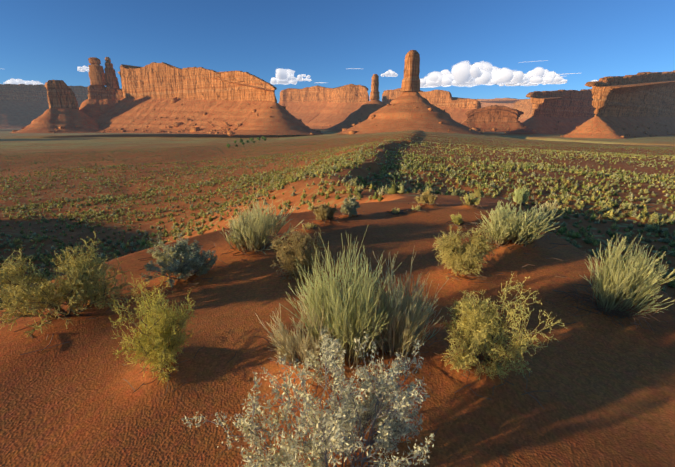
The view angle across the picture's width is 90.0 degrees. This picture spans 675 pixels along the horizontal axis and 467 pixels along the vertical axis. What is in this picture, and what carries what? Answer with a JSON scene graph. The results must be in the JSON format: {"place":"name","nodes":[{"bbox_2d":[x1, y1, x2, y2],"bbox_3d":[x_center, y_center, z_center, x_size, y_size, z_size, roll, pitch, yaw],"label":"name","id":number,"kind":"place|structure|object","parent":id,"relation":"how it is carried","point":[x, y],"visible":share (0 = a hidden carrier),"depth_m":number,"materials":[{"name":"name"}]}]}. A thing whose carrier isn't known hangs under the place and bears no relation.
{"place":"outdoors","nodes":[
{"label":"outdoors","id":0,"kind":"place"},
{"bbox_2d":[3,78,42,84],"bbox_3d":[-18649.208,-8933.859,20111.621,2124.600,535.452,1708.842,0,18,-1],"label":"cloud","id":1,"kind":"structure","parent":0,"point":[15,81],"depth_m":19800.28,"materials":[{"name":"white"}]},
{"bbox_2d":[77,66,88,71],"bbox_3d":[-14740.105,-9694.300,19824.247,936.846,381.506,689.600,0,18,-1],"label":"cloud","id":2,"kind":"structure","parent":0,"point":[83,68],"depth_m":19679.71,"materials":[{"name":"white"}]},
{"bbox_2d":[270,68,296,84],"bbox_3d":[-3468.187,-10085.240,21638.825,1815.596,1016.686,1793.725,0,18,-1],"label":"cloud","id":3,"kind":"structure","parent":0,"point":[284,76],"depth_m":21326.77,"materials":[{"name":"white"}]},
{"bbox_2d":[296,74,311,80],"bbox_3d":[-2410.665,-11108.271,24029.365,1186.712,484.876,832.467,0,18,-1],"label":"cloud","id":4,"kind":"structure","parent":0,"point":[299,78],"depth_m":23885.64,"materials":[{"name":"white"}]},
{"bbox_2d":[0,129,674,466],"bbox_3d":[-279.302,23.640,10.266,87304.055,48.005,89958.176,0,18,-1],"label":"ground","id":5,"kind":"structure","parent":0,"point":[602,386],"depth_m":3.15,"materials":[{"name":"orange sand"}]},
{"bbox_2d":[0,84,87,128],"bbox_3d":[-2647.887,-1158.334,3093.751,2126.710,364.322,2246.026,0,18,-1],"label":"mesa","id":6,"kind":"structure","parent":5,"relation":"on","point":[22,105],"depth_m":2653.57,"materials":[{"name":"stone"}]},
{"bbox_2d":[12,80,98,132],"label":"butte","id":7,"kind":"object","parent":5,"relation":"on","point":[62,101],"visible":0.96,"depth_m":1064.70,"materials":[{"name":"stone"}]},
{"bbox_2d":[0,231,136,354],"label":"twig shrub","id":8,"kind":"object","parent":5,"relation":"on","point":[80,284],"visible":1,"depth_m":3.03,"materials":[{"name":"green plant"}]},
{"bbox_2d":[79,85,122,120],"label":"butte base","id":9,"kind":"object","parent":5,"relation":"on","point":[101,100],"visible":0.31,"depth_m":1189.48,"materials":[{"name":"stone"}]},
{"bbox_2d":[88,57,105,85],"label":"hoodoo","id":10,"kind":"object","parent":9,"relation":"on","point":[96,73],"visible":0.88,"depth_m":1173.45,"materials":[{"name":"stone"}]},
{"bbox_2d":[104,57,119,88],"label":"hoodoo","id":11,"kind":"object","parent":9,"relation":"on","point":[111,78],"visible":0.94,"depth_m":1196.00,"materials":[{"name":"stone"}]},
{"bbox_2d":[110,271,202,394],"bbox_3d":[-1.288,0.674,2.423,0.598,0.812,0.710,0,18,-1],"label":"twig shrub","id":12,"kind":"object","parent":5,"relation":"on","point":[164,340],"visible":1,"depth_m":2.33,"materials":[{"name":"green plant"}]},
{"bbox_2d":[130,234,230,294],"bbox_3d":[-2.009,0.292,4.114,1.252,0.523,1.106,0,18,-1],"label":"sage shrub","id":13,"kind":"object","parent":5,"relation":"on","point":[182,258],"visible":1,"depth_m":3.98,"materials":[{"name":"green plant"}]},
{"bbox_2d":[96,62,324,134],"bbox_3d":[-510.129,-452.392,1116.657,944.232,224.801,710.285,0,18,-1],"label":"mesa","id":14,"kind":"structure","parent":5,"relation":"on","point":[228,96],"depth_m":1051.98,"materials":[{"name":"stone"}]},
{"bbox_2d":[138,195,329,289],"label":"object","id":15,"kind":"object","parent":5,"relation":"on","point":[254,226],"visible":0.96,"depth_m":4.84,"materials":[{"name":"green plant"}]},
{"bbox_2d":[226,135,299,146],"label":"distant shrubs","id":16,"kind":"object","parent":5,"relation":"on","point":[242,140],"visible":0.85,"depth_m":593.70,"materials":[{"name":"green plant"}]},
{"bbox_2d":[227,290,354,401],"bbox_3d":[-0.309,0.686,2.400,0.770,0.595,0.790,-16,23,-40],"label":"grass clump","id":17,"kind":"object","parent":5,"relation":"on","point":[300,344],"visible":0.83,"depth_m":2.42,"materials":[{"name":"green plant"}]},
{"bbox_2d":[264,224,334,287],"bbox_3d":[-0.415,0.208,4.038,0.898,0.721,0.904,0,18,-1],"label":"twig shrub","id":18,"kind":"object","parent":5,"relation":"on","point":[302,258],"visible":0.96,"depth_m":3.91,"materials":[{"name":"green plant"}]},
{"bbox_2d":[295,222,318,229],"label":"shrub","id":19,"kind":"object","parent":5,"relation":"on","point":[306,226],"visible":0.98,"depth_m":6.30,"materials":[{"name":"green plant"}]},
{"bbox_2d":[181,328,438,466],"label":"sage shrub","id":20,"kind":"object","parent":5,"relation":"on","point":[340,422],"visible":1,"depth_m":1.53,"materials":[{"name":"grey plant"}]},
{"bbox_2d":[278,84,368,128],"bbox_3d":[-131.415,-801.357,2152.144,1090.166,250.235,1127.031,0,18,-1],"label":"mesa","id":21,"kind":"structure","parent":5,"relation":"on","point":[336,105],"depth_m":1960.28,"materials":[{"name":"stone"}]},
{"bbox_2d":[310,202,339,223],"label":"twig shrub","id":22,"kind":"object","parent":5,"relation":"on","point":[324,212],"visible":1,"depth_m":6.86,"materials":[{"name":"plant"}]},
{"bbox_2d":[0,130,674,309],"bbox_3d":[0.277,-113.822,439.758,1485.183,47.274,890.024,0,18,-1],"label":"plain shrubs","id":23,"kind":"object","parent":5,"relation":"on","point":[608,204],"visible":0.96,"depth_m":76.29,"materials":[{"name":"green plant"}]},
{"bbox_2d":[256,226,430,412],"bbox_3d":[0.141,0.477,2.411,1.270,1.023,1.204,-9,20,-25],"label":"grass clump","id":24,"kind":"object","parent":5,"relation":"on","point":[349,317],"visible":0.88,"depth_m":2.38,"materials":[{"name":"green plant"}]},
{"bbox_2d":[12,97,674,137],"bbox_3d":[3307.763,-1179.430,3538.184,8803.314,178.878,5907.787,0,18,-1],"label":"talus boulders","id":25,"kind":"object","parent":5,"relation":"on","point":[178,124],"visible":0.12,"depth_m":989.46,"materials":[{"name":"stone"}]},
{"bbox_2d":[337,197,363,217],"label":"sage shrub","id":26,"kind":"object","parent":5,"relation":"on","point":[350,206],"visible":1,"depth_m":7.39,"materials":[{"name":"plant"}]},
{"bbox_2d":[325,99,385,130],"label":"talus slope","id":27,"kind":"structure","parent":5,"relation":"on","point":[367,109],"depth_m":1207.95,"materials":[{"name":"brown stone"}]},
{"bbox_2d":[369,74,379,99],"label":"spire","id":28,"kind":"structure","parent":27,"relation":"on","point":[374,93],"depth_m":1230.52,"materials":[{"name":"stone"}]},
{"bbox_2d":[386,207,402,214],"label":"shrub","id":29,"kind":"object","parent":5,"relation":"on","point":[394,210],"visible":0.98,"depth_m":7.66,"materials":[{"name":"green plant"}]},
{"bbox_2d":[337,91,482,134],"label":"talus slope","id":30,"kind":"structure","parent":5,"relation":"on","point":[396,117],"depth_m":751.39,"materials":[{"name":"stone"}]},
{"bbox_2d":[400,50,419,91],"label":"spire","id":31,"kind":"structure","parent":30,"relation":"on","point":[410,80],"depth_m":792.76,"materials":[{"name":"stone"}]},
{"bbox_2d":[405,205,425,212],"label":"shrub","id":32,"kind":"object","parent":5,"relation":"on","point":[417,209],"visible":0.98,"depth_m":7.79,"materials":[{"name":"green plant"}]},
{"bbox_2d":[350,246,491,399],"bbox_3d":[0.638,0.561,2.578,1.049,0.830,0.895,7,19,20],"label":"grass clump","id":33,"kind":"object","parent":5,"relation":"on","point":[407,322],"visible":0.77,"depth_m":2.52,"materials":[{"name":"green plant"}]},
{"bbox_2d":[408,187,437,204],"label":"twig shrub","id":34,"kind":"object","parent":5,"relation":"on","point":[425,197],"visible":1,"depth_m":8.40,"materials":[{"name":"plant"}]},
{"bbox_2d":[382,88,480,123],"bbox_3d":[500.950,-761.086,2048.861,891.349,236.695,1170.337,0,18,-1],"label":"mesa","id":35,"kind":"structure","parent":5,"relation":"on","point":[456,108],"depth_m":1723.50,"materials":[{"name":"stone"}]},
{"bbox_2d":[446,212,478,228],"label":"shrub","id":36,"kind":"object","parent":5,"relation":"on","point":[457,219],"visible":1,"depth_m":6.65,"materials":[{"name":"green plant"}]},
{"bbox_2d":[426,221,509,282],"bbox_3d":[1.611,0.232,4.164,1.068,0.842,0.771,-8,19,-22],"label":"twig shrub","id":37,"kind":"object","parent":5,"relation":"on","point":[469,256],"visible":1,"depth_m":4.07,"materials":[{"name":"green plant"}]},
{"bbox_2d":[460,193,481,207],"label":"shrub","id":38,"kind":"object","parent":5,"relation":"on","point":[471,199],"visible":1,"depth_m":8.17,"materials":[{"name":"green plant"}]},
{"bbox_2d":[475,200,517,216],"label":"shrub","id":39,"kind":"object","parent":5,"relation":"on","point":[505,210],"visible":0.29,"depth_m":6.91,"materials":[{"name":"green plant"}]},
{"bbox_2d":[433,272,565,408],"bbox_3d":[1.056,0.616,2.592,0.724,0.804,1.249,-4,18,-12],"label":"twig shrub","id":40,"kind":"object","parent":5,"relation":"on","point":[476,334],"visible":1,"depth_m":2.40,"materials":[{"name":"green plant"}]},
{"bbox_2d":[476,98,523,107],"bbox_3d":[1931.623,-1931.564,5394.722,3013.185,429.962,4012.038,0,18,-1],"label":"mesa","id":41,"kind":"structure","parent":5,"relation":"on","point":[507,102],"depth_m":5067.36,"materials":[{"name":"stone"}]},
{"bbox_2d":[462,105,537,131],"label":"butte","id":42,"kind":"object","parent":5,"relation":"on","point":[497,117],"visible":0.81,"depth_m":1083.45,"materials":[{"name":"orange stone"}]},
{"bbox_2d":[440,201,565,266],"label":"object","id":43,"kind":"object","parent":5,"relation":"on","point":[529,230],"visible":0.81,"depth_m":5.03,"materials":[{"name":"green plant"}]},
{"bbox_2d":[469,215,562,260],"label":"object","id":44,"kind":"object","parent":5,"relation":"on","point":[500,236],"visible":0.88,"depth_m":4.96,"materials":[{"name":"green plant"}]},
{"bbox_2d":[504,186,539,206],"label":"shrub","id":45,"kind":"object","parent":5,"relation":"on","point":[520,196],"visible":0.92,"depth_m":9.27,"materials":[{"name":"green plant"}]},
{"bbox_2d":[506,89,595,133],"bbox_3d":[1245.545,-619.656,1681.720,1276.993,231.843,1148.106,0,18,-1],"label":"mesa","id":46,"kind":"structure","parent":5,"relation":"on","point":[565,107],"depth_m":1355.03,"materials":[{"name":"stone"}]},
{"bbox_2d":[541,200,570,221],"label":"shrub","id":47,"kind":"object","parent":5,"relation":"on","point":[549,207],"visible":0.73,"depth_m":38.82,"materials":[{"name":"green plant"}]},
{"bbox_2d":[545,234,674,330],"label":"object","id":48,"kind":"object","parent":5,"relation":"on","point":[619,286],"visible":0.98,"depth_m":3.19,"materials":[{"name":"green plant"}]},
{"bbox_2d":[563,70,674,138],"bbox_3d":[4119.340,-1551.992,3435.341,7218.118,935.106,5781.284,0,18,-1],"label":"mesa","id":49,"kind":"structure","parent":5,"relation":"on","point":[640,98],"depth_m":981.77,"materials":[{"name":"stone"}]},
{"bbox_2d":[0,0,674,102],"label":"sky","id":50,"kind":"structure","parent":0,"point":[42,41],"materials":[{"name":"blue"}]},
{"bbox_2d":[381,70,397,76],"bbox_3d":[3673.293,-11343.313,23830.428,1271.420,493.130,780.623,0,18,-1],"label":"cloud","id":51,"kind":"structure","parent":0,"point":[389,73],"depth_m":23653.06,"materials":[{"name":"white"}]},
{"bbox_2d":[420,61,525,87],"bbox_3d":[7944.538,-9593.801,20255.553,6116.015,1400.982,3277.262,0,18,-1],"label":"cloud","id":52,"kind":"structure","parent":0,"point":[464,73],"depth_m":19662.30,"materials":[{"name":"white"}]},
{"bbox_2d":[512,99,533,122],"bbox_3d":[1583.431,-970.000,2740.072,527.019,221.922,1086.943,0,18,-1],"label":"canyon wall","id":53,"kind":"structure","parent":0,"point":[525,107],"depth_m":2640.95,"materials":[{"name":"orange stone"}]},
{"bbox_2d":[499,67,567,85],"bbox_3d":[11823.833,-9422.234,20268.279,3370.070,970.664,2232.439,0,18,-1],"label":"cloud","id":54,"kind":"structure","parent":0,"point":[537,76],"depth_m":19646.28,"materials":[{"name":"white"}]}
]}

